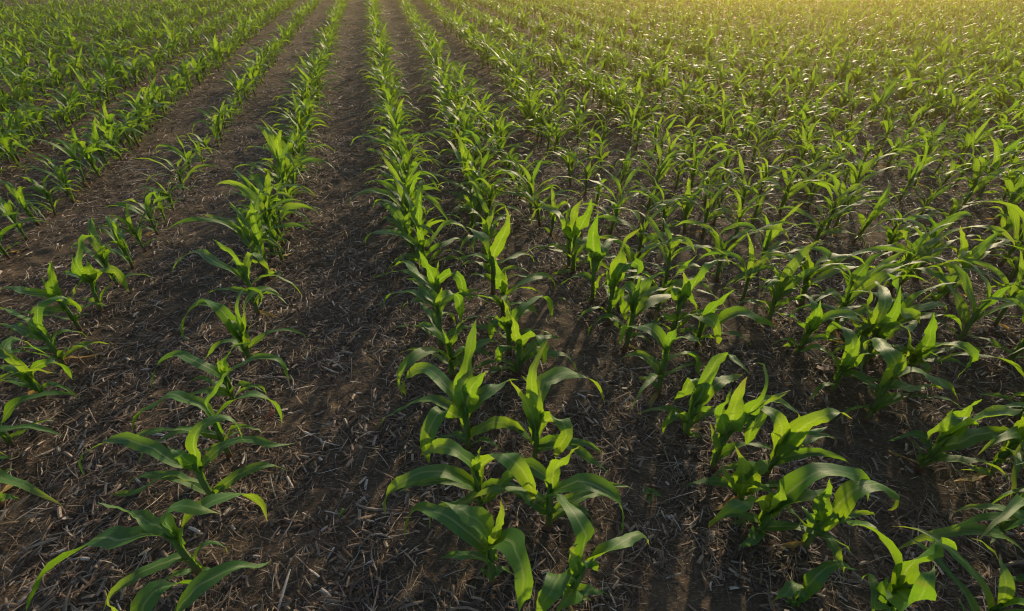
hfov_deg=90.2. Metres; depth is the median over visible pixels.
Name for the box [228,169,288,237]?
maize plant
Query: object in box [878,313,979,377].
maize plant
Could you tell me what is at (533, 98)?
maize plant
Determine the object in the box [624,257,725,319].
maize plant
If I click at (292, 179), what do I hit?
maize plant
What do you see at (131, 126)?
maize plant
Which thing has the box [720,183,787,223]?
maize plant
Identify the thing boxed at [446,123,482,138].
maize plant
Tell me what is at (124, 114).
maize plant
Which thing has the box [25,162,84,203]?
maize plant
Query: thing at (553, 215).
maize plant
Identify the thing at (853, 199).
maize plant
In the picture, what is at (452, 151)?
maize plant
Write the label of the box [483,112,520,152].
maize plant
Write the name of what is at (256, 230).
maize plant
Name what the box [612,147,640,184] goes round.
maize plant
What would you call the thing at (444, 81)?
maize plant
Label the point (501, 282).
maize plant
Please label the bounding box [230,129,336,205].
maize plant
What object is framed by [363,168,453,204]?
maize plant
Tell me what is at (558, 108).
maize plant
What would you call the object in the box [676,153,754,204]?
maize plant
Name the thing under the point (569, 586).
maize plant
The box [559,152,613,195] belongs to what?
maize plant
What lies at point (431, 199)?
maize plant
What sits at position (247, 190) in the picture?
maize plant
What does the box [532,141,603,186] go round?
maize plant
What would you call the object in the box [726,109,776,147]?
maize plant
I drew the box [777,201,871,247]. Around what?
maize plant
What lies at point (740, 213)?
maize plant
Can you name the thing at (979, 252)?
maize plant
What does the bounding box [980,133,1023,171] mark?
maize plant
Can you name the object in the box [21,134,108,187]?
maize plant
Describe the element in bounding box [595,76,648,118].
maize plant
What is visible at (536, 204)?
maize plant
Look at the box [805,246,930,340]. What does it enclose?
maize plant
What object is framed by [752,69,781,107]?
maize plant
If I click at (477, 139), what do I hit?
maize plant
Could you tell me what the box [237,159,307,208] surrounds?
maize plant
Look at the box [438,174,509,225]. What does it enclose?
maize plant
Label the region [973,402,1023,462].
maize plant
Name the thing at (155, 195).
maize plant
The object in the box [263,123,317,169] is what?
maize plant
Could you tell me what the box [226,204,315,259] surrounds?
maize plant
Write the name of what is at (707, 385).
maize plant
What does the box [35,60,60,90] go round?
maize plant
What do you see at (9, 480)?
maize plant
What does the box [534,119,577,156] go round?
maize plant
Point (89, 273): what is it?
maize plant
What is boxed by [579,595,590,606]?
weed seedling
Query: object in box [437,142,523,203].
maize plant
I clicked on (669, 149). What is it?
maize plant
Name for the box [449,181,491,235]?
maize plant
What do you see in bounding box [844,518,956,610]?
maize plant
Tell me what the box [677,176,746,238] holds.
maize plant
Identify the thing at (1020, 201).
maize plant
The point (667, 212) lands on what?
maize plant
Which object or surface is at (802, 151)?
maize plant
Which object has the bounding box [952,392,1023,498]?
maize plant
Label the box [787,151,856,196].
maize plant
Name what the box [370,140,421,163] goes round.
maize plant
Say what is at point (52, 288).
maize plant
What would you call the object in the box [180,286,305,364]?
maize plant
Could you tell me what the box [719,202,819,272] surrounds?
maize plant
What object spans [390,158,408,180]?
maize plant
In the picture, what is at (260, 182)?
maize plant
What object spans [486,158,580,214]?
maize plant
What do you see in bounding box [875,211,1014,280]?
maize plant
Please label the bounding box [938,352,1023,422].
maize plant
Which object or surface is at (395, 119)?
maize plant
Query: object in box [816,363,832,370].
dead leaf
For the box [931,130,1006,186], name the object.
maize plant
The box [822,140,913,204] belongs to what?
maize plant
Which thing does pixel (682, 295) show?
maize plant
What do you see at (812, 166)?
maize plant
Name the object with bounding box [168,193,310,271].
maize plant
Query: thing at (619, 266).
maize plant
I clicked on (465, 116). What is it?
maize plant
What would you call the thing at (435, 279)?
maize plant
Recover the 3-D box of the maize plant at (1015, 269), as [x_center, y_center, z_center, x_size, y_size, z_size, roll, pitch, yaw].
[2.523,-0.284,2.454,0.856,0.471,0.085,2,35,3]
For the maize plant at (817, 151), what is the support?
on the ground
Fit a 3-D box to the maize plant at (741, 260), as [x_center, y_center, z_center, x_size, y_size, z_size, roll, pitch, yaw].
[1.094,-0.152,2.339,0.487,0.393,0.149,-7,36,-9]
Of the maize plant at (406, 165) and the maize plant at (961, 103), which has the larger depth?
the maize plant at (961, 103)
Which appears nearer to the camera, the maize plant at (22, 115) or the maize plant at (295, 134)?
the maize plant at (295, 134)
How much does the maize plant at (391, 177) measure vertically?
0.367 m
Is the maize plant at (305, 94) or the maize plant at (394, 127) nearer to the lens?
the maize plant at (394, 127)
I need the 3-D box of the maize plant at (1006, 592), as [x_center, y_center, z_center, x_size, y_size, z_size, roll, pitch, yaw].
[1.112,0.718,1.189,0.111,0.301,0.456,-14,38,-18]
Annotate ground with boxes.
[0,0,1023,610]
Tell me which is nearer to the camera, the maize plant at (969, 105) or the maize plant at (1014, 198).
the maize plant at (1014, 198)
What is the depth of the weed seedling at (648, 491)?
1.54 m
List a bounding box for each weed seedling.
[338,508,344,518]
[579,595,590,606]
[643,486,661,503]
[732,517,747,526]
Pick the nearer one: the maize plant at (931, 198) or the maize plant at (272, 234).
the maize plant at (272, 234)
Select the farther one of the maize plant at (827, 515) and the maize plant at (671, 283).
the maize plant at (671, 283)
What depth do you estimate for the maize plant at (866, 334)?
1.97 m
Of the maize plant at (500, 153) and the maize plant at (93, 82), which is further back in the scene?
the maize plant at (93, 82)
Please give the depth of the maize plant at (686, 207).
2.92 m
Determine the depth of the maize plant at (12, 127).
4.03 m
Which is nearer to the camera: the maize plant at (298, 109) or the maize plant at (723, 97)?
the maize plant at (298, 109)
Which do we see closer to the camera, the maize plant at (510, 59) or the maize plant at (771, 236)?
the maize plant at (771, 236)
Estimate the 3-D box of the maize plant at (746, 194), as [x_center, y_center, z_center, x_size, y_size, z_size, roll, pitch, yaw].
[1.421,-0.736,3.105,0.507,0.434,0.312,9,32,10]
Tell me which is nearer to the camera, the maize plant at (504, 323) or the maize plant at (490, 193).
the maize plant at (504, 323)
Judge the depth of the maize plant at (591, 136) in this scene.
4.07 m
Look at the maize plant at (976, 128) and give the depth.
4.08 m
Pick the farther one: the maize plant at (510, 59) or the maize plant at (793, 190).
the maize plant at (510, 59)
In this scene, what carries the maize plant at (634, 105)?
on the ground
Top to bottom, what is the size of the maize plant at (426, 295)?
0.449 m
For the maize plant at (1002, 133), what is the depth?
4.17 m
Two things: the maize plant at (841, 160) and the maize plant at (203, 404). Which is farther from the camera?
the maize plant at (841, 160)
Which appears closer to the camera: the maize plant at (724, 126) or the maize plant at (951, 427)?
the maize plant at (951, 427)
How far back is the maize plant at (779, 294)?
2.20 m
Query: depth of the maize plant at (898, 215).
2.86 m
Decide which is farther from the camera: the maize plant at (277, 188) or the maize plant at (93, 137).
the maize plant at (93, 137)
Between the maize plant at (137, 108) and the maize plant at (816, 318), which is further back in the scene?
the maize plant at (137, 108)
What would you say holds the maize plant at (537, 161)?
on the ground
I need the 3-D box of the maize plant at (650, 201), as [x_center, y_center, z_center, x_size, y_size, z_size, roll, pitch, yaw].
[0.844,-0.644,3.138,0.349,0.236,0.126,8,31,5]
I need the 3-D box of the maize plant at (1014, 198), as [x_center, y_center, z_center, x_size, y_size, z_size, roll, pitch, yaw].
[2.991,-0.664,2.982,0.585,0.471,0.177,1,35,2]
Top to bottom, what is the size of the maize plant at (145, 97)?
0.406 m
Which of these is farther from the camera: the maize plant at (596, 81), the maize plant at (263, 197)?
the maize plant at (596, 81)
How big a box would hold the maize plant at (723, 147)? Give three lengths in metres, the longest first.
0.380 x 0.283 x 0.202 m
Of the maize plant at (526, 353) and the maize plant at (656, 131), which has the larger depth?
the maize plant at (656, 131)
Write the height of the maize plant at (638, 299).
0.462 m
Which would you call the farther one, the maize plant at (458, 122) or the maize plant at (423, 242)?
the maize plant at (458, 122)
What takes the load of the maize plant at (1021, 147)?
on the ground
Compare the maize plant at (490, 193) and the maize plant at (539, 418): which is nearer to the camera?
the maize plant at (539, 418)
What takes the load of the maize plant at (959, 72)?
on the ground
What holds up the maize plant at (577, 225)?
on the ground
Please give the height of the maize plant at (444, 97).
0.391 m
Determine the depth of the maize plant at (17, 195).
2.98 m
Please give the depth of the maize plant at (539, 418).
1.56 m
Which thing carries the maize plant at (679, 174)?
on the ground
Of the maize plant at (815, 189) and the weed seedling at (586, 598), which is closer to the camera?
the weed seedling at (586, 598)
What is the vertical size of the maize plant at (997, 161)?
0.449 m
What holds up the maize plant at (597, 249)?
on the ground
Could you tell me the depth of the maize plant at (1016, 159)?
3.50 m
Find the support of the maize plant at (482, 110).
on the ground
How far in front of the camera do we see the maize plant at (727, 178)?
3.27 m
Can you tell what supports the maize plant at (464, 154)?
on the ground
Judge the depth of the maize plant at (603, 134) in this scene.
4.02 m
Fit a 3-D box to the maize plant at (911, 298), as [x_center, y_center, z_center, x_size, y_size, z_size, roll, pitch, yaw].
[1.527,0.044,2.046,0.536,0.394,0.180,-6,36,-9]
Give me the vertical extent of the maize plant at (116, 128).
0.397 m
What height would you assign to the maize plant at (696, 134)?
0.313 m
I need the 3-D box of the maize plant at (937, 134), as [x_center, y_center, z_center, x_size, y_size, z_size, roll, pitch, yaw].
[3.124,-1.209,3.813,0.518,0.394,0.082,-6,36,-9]
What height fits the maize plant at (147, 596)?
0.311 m
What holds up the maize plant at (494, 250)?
on the ground
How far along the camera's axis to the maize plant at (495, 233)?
2.73 m
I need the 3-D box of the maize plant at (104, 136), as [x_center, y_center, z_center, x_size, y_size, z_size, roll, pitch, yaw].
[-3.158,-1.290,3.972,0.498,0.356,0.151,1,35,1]
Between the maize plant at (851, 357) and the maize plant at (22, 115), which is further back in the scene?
the maize plant at (22, 115)
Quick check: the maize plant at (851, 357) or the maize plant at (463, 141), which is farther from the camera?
the maize plant at (463, 141)
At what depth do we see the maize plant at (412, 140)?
3.75 m
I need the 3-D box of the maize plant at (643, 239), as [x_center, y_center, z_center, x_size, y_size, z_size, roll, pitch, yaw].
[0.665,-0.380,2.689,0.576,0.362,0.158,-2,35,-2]
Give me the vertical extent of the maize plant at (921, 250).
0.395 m
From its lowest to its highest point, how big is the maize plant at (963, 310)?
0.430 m
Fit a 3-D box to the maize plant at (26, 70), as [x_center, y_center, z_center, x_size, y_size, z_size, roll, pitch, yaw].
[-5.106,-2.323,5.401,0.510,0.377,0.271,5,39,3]
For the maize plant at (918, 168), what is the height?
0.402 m
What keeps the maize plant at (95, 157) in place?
on the ground
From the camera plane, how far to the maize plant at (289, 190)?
3.06 m
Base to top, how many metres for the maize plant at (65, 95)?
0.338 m
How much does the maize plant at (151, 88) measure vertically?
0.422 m
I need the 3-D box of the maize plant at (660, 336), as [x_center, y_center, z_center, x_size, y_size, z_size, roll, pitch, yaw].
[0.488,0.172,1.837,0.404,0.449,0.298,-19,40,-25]
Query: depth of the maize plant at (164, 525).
1.26 m
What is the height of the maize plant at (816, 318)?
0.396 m
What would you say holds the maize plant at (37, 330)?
on the ground
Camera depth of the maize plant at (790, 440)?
1.47 m
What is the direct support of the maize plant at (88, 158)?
on the ground
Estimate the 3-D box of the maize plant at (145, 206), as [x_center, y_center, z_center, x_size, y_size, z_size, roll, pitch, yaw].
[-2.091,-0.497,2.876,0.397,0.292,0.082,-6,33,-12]
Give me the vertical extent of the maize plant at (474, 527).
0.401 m
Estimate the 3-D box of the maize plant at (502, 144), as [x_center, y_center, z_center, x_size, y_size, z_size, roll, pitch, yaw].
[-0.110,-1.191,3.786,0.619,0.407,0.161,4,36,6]
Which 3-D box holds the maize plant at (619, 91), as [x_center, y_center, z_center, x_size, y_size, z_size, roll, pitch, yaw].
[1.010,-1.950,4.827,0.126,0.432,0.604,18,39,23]
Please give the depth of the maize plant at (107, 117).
4.15 m
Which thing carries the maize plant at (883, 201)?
on the ground
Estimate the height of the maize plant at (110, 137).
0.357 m
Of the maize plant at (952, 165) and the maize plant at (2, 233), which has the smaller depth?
the maize plant at (2, 233)
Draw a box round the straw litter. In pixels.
[0,0,1023,610]
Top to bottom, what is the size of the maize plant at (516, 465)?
0.423 m
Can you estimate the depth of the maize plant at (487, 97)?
4.52 m
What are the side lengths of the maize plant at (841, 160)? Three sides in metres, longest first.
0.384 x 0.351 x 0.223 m
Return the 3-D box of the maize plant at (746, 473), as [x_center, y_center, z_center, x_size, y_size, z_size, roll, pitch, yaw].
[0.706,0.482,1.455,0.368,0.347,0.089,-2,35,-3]
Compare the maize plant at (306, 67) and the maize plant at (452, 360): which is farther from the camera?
the maize plant at (306, 67)
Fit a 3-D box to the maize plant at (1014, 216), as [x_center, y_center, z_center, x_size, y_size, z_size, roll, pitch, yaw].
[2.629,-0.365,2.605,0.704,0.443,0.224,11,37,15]
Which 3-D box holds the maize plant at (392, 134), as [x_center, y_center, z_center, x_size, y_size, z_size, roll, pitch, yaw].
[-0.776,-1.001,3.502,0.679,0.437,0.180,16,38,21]
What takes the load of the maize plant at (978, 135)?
on the ground
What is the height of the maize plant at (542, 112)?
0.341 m
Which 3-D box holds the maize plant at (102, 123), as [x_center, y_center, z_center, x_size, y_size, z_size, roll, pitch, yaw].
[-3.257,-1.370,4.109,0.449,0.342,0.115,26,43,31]
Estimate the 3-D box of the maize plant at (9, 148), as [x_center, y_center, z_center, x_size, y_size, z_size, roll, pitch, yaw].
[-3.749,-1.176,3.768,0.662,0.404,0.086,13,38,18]
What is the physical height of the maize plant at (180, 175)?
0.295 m
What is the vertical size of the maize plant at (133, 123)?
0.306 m
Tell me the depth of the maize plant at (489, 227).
2.60 m
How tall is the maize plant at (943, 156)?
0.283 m
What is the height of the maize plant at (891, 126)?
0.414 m
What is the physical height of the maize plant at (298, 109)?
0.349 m
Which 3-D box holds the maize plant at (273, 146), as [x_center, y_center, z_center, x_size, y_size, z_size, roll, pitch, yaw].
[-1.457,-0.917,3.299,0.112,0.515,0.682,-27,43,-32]
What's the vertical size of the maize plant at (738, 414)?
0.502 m
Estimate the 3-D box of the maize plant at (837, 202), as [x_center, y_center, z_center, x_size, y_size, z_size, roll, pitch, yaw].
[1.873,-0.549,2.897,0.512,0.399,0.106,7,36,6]
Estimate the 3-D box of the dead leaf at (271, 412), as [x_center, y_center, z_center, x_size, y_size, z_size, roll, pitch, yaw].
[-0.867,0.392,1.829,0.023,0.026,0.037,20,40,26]
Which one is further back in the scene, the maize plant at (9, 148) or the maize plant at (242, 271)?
the maize plant at (9, 148)
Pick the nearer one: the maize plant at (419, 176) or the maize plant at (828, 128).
the maize plant at (419, 176)
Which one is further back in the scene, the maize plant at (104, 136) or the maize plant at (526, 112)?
the maize plant at (526, 112)
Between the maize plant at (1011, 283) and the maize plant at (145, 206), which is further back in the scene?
the maize plant at (145, 206)
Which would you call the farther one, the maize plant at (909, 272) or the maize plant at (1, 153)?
the maize plant at (1, 153)
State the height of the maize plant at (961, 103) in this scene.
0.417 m
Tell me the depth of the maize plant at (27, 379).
1.82 m
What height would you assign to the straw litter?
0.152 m
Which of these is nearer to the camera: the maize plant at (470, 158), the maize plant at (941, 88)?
the maize plant at (470, 158)
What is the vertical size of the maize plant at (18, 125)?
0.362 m
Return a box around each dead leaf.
[264,409,275,420]
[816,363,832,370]
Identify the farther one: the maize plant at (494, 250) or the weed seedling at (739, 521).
the maize plant at (494, 250)
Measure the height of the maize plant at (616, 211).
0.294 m
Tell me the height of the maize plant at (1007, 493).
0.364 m
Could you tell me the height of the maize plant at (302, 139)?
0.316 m
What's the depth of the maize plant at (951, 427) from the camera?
1.55 m
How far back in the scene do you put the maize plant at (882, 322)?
1.87 m
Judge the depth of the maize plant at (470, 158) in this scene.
3.48 m
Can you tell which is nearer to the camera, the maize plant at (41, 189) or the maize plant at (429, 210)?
the maize plant at (429, 210)
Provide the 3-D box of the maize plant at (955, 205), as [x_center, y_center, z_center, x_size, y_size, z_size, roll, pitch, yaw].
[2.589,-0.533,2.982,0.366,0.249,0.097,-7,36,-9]
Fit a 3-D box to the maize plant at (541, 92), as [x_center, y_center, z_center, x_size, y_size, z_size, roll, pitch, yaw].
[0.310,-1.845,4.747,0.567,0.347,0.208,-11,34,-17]
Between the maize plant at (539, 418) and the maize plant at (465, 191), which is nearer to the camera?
the maize plant at (539, 418)
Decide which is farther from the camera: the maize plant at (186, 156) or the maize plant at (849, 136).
the maize plant at (849, 136)
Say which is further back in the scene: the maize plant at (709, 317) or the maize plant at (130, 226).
the maize plant at (130, 226)
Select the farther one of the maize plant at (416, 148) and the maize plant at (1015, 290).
the maize plant at (416, 148)
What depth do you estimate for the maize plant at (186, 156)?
3.61 m
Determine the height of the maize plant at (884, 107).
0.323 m
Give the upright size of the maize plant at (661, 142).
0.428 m
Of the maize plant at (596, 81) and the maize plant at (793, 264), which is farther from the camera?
the maize plant at (596, 81)
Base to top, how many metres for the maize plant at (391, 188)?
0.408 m
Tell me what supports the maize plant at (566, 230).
on the ground
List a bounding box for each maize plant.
[0,67,53,103]
[0,105,44,143]
[0,123,32,167]
[0,128,35,163]
[0,138,27,175]
[0,180,47,225]
[0,197,51,241]
[0,212,47,258]
[0,261,107,334]
[0,296,112,365]
[0,336,78,399]
[0,364,61,458]
[0,368,72,445]
[0,452,62,508]
[1,99,50,160]
[1,112,41,155]
[3,115,46,151]
[14,174,82,215]
[18,152,84,195]
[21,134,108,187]
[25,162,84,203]
[26,492,267,610]
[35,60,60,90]
[41,83,96,119]
[53,128,105,174]
[57,117,132,166]
[62,234,150,313]
[65,134,121,177]
[66,68,104,108]
[68,63,130,110]
[70,112,149,156]
[71,121,141,162]
[71,217,128,285]
[78,414,292,496]
[80,100,133,147]
[80,116,140,160]
[86,202,169,251]
[97,110,152,144]
[98,110,119,151]
[99,215,134,268]
[101,89,173,135]
[105,560,269,610]
[106,85,168,129]
[107,192,174,236]
[116,111,154,139]
[117,76,174,121]
[119,112,153,146]
[125,364,281,465]
[132,154,218,192]
[151,343,288,403]
[152,188,166,221]
[155,135,221,179]
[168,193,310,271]
[172,239,301,317]
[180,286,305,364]
[203,186,284,280]
[215,173,318,257]
[220,177,321,245]
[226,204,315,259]
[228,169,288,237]
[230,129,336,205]
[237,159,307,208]
[238,174,304,229]
[244,118,333,174]
[248,170,315,223]
[250,146,306,189]
[253,172,313,216]
[254,125,304,188]
[263,106,329,133]
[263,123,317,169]
[268,157,321,198]
[272,96,332,125]
[275,104,325,134]
[276,80,323,115]
[283,136,324,172]
[284,124,322,150]
[287,52,336,89]
[349,151,449,238]
[351,127,436,184]
[362,104,428,154]
[362,126,430,162]
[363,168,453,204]
[364,177,440,233]
[365,93,423,137]
[365,148,433,198]
[365,219,468,275]
[367,118,425,143]
[367,124,413,159]
[368,136,437,194]
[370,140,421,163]
[373,111,422,134]
[374,202,440,253]
[374,251,487,313]
[377,167,447,212]
[377,320,524,462]
[379,137,444,189]
[380,131,440,170]
[382,278,481,360]
[383,438,544,528]
[386,202,461,247]
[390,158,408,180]
[392,177,428,205]
[393,177,467,267]
[397,315,508,394]
[404,500,533,610]
[417,84,474,115]
[418,68,473,108]
[423,122,486,164]
[429,104,478,141]
[430,97,475,133]
[431,130,485,189]
[435,105,489,152]
[435,129,483,160]
[437,111,474,143]
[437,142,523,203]
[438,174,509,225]
[443,138,499,166]
[444,161,508,194]
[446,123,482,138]
[448,144,506,180]
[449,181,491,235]
[450,101,512,140]
[451,129,526,179]
[454,116,537,165]
[454,180,521,231]
[455,168,525,218]
[455,175,504,203]
[457,206,534,294]
[459,203,510,262]
[460,91,501,132]
[465,260,555,317]
[465,296,558,361]
[466,446,634,535]
[467,98,504,135]
[468,206,512,250]
[473,304,576,375]
[475,141,532,177]
[478,109,523,159]
[481,142,533,184]
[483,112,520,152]
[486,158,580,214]
[487,42,545,90]
[487,44,536,82]
[491,174,578,225]
[494,151,540,201]
[499,85,551,130]
[502,87,555,118]
[502,144,552,186]
[503,92,557,133]
[503,339,607,472]
[514,88,567,117]
[521,104,556,140]
[523,99,580,129]
[527,200,585,269]
[528,185,596,241]
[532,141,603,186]
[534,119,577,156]
[536,493,649,610]
[538,198,619,274]
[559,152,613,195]
[560,213,630,301]
[569,118,613,152]
[573,56,624,102]
[573,111,632,156]
[576,228,643,329]
[577,162,665,214]
[581,185,639,234]
[588,272,696,352]
[589,197,686,258]
[592,173,606,207]
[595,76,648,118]
[599,236,700,281]
[605,98,664,145]
[611,75,628,123]
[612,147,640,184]
[615,93,656,126]
[617,131,696,191]
[619,323,705,413]
[620,173,701,230]
[622,180,676,217]
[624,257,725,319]
[631,129,706,169]
[633,113,696,165]
[634,108,682,153]
[634,210,729,283]
[636,259,722,330]
[638,352,749,438]
[646,177,716,232]
[649,157,708,190]
[659,124,723,163]
[665,128,737,195]
[673,220,803,282]
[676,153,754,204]
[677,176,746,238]
[677,289,774,345]
[684,446,811,511]
[691,166,747,203]
[691,187,743,224]
[697,232,789,303]
[700,101,757,147]
[701,140,756,177]
[702,82,739,123]
[704,150,791,216]
[708,186,777,242]
[708,462,869,553]
[709,362,800,472]
[711,406,851,477]
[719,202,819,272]
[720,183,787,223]
[722,478,898,569]
[723,246,915,306]
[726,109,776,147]
[727,121,798,164]
[734,240,858,316]
[735,265,821,326]
[743,148,801,194]
[743,162,845,214]
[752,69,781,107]
[770,166,867,214]
[770,294,866,355]
[771,559,856,607]
[773,123,838,168]
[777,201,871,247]
[786,141,837,172]
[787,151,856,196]
[791,246,916,308]
[791,290,907,372]
[793,145,839,178]
[796,175,899,230]
[801,135,849,169]
[801,321,880,399]
[804,135,870,173]
[805,172,897,238]
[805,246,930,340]
[812,115,866,152]
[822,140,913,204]
[824,280,941,368]
[830,116,869,151]
[830,159,874,185]
[830,273,962,342]
[835,338,957,422]
[840,181,901,243]
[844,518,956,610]
[855,65,927,126]
[859,210,949,257]
[862,222,956,292]
[867,106,904,151]
[871,95,923,131]
[871,203,941,233]
[872,121,934,170]
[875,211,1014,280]
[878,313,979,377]
[887,399,1022,480]
[888,137,955,187]
[888,184,960,220]
[893,144,944,202]
[894,526,1023,610]
[897,244,948,287]
[897,257,1023,354]
[898,503,1023,588]
[902,117,959,165]
[910,226,1023,296]
[913,135,974,178]
[913,153,998,201]
[919,261,969,311]
[922,77,951,116]
[927,191,983,232]
[931,83,998,122]
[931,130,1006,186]
[935,151,1023,210]
[938,65,998,100]
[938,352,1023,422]
[943,134,1023,197]
[945,248,1023,336]
[947,112,1017,164]
[948,84,994,132]
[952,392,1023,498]
[966,116,1014,152]
[967,201,1023,281]
[971,199,1023,268]
[973,170,1023,224]
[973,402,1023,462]
[975,297,1023,364]
[977,110,1023,143]
[978,462,1023,543]
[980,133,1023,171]
[980,244,1023,303]
[983,206,1021,243]
[984,145,1023,185]
[984,486,1023,509]
[985,166,1023,204]
[1007,138,1023,167]
[1007,191,1023,236]
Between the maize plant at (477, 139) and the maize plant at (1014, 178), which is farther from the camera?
the maize plant at (477, 139)
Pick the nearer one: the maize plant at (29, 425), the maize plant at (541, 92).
the maize plant at (29, 425)
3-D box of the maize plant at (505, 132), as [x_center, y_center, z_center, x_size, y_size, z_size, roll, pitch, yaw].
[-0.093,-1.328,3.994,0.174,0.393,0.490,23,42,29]
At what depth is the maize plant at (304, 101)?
4.51 m
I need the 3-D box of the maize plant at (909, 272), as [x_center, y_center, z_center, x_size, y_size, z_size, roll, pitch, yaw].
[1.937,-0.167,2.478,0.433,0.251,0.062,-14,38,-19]
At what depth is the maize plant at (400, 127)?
4.05 m
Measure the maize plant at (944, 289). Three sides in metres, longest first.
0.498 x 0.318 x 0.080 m
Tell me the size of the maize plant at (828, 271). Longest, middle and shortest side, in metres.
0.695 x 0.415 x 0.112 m
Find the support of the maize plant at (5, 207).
on the ground
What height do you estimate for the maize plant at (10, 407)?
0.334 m
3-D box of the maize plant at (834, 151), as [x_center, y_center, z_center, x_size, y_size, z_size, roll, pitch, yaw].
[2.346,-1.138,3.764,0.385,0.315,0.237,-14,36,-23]
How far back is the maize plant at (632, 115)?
4.21 m
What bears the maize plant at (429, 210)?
on the ground
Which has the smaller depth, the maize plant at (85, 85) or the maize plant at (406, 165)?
the maize plant at (406, 165)
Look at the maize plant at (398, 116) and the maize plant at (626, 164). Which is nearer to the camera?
the maize plant at (626, 164)
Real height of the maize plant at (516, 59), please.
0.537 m
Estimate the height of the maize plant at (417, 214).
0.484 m
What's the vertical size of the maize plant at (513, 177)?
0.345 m
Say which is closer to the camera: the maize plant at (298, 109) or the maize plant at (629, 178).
the maize plant at (629, 178)
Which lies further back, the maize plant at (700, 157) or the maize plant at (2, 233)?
the maize plant at (700, 157)
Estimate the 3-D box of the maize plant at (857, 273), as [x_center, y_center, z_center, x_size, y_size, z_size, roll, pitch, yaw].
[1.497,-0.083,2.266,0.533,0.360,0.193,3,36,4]
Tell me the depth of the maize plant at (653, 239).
2.42 m
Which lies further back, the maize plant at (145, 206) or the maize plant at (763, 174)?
the maize plant at (763, 174)
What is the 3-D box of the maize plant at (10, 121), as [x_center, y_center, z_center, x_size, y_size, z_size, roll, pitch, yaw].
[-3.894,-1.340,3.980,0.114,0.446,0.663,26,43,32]
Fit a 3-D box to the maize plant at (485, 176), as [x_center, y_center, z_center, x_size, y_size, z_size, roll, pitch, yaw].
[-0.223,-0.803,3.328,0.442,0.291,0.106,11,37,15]
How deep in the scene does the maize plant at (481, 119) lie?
4.25 m
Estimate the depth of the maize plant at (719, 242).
2.46 m
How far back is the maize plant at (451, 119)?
4.30 m
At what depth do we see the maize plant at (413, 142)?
3.53 m
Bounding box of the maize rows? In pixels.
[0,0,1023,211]
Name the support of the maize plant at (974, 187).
on the ground
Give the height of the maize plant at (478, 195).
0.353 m
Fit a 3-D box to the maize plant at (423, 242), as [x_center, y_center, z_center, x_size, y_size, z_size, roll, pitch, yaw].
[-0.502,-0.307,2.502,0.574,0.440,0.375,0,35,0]
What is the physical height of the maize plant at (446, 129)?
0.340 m
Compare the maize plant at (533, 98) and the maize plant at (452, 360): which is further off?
the maize plant at (533, 98)
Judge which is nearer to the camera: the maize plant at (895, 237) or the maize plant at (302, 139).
the maize plant at (895, 237)
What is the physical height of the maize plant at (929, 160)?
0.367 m
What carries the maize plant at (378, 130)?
on the ground
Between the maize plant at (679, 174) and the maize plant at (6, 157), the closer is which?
the maize plant at (679, 174)
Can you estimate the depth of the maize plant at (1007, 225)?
2.76 m
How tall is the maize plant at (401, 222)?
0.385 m
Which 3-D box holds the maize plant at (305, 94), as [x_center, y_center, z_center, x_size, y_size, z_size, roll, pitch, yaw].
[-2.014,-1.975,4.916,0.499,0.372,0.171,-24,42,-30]
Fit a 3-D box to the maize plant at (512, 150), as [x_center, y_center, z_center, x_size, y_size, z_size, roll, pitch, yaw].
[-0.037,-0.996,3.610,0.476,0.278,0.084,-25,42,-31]
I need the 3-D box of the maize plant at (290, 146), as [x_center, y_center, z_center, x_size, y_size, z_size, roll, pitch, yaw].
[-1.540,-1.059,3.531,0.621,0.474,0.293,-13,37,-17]
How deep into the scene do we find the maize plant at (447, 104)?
4.47 m
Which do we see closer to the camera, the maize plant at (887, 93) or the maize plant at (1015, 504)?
the maize plant at (1015, 504)
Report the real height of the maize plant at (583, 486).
0.446 m
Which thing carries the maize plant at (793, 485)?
on the ground
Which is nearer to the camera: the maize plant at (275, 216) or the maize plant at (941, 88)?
the maize plant at (275, 216)
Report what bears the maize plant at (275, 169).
on the ground
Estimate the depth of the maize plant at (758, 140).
3.85 m
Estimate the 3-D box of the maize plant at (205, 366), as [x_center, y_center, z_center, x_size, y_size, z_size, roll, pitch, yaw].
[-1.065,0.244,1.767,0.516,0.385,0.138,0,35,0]
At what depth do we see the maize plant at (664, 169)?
3.32 m
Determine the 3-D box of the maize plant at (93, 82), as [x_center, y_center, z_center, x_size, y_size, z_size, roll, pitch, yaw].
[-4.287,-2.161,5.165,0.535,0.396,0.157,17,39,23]
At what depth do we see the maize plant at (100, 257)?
2.44 m
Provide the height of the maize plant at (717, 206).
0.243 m
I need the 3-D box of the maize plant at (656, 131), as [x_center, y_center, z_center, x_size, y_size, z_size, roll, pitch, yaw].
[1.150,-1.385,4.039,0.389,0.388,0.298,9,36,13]
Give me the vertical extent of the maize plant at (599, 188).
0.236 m
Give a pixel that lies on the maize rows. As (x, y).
(106, 61)
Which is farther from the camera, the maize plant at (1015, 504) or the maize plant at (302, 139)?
the maize plant at (302, 139)
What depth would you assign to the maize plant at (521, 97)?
4.81 m
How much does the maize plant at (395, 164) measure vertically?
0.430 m
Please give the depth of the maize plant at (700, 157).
3.35 m
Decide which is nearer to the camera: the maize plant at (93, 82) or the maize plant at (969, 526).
the maize plant at (969, 526)
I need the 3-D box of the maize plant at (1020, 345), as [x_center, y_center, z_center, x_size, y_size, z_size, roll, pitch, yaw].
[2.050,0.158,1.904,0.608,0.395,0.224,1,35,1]
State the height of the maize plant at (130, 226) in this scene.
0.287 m

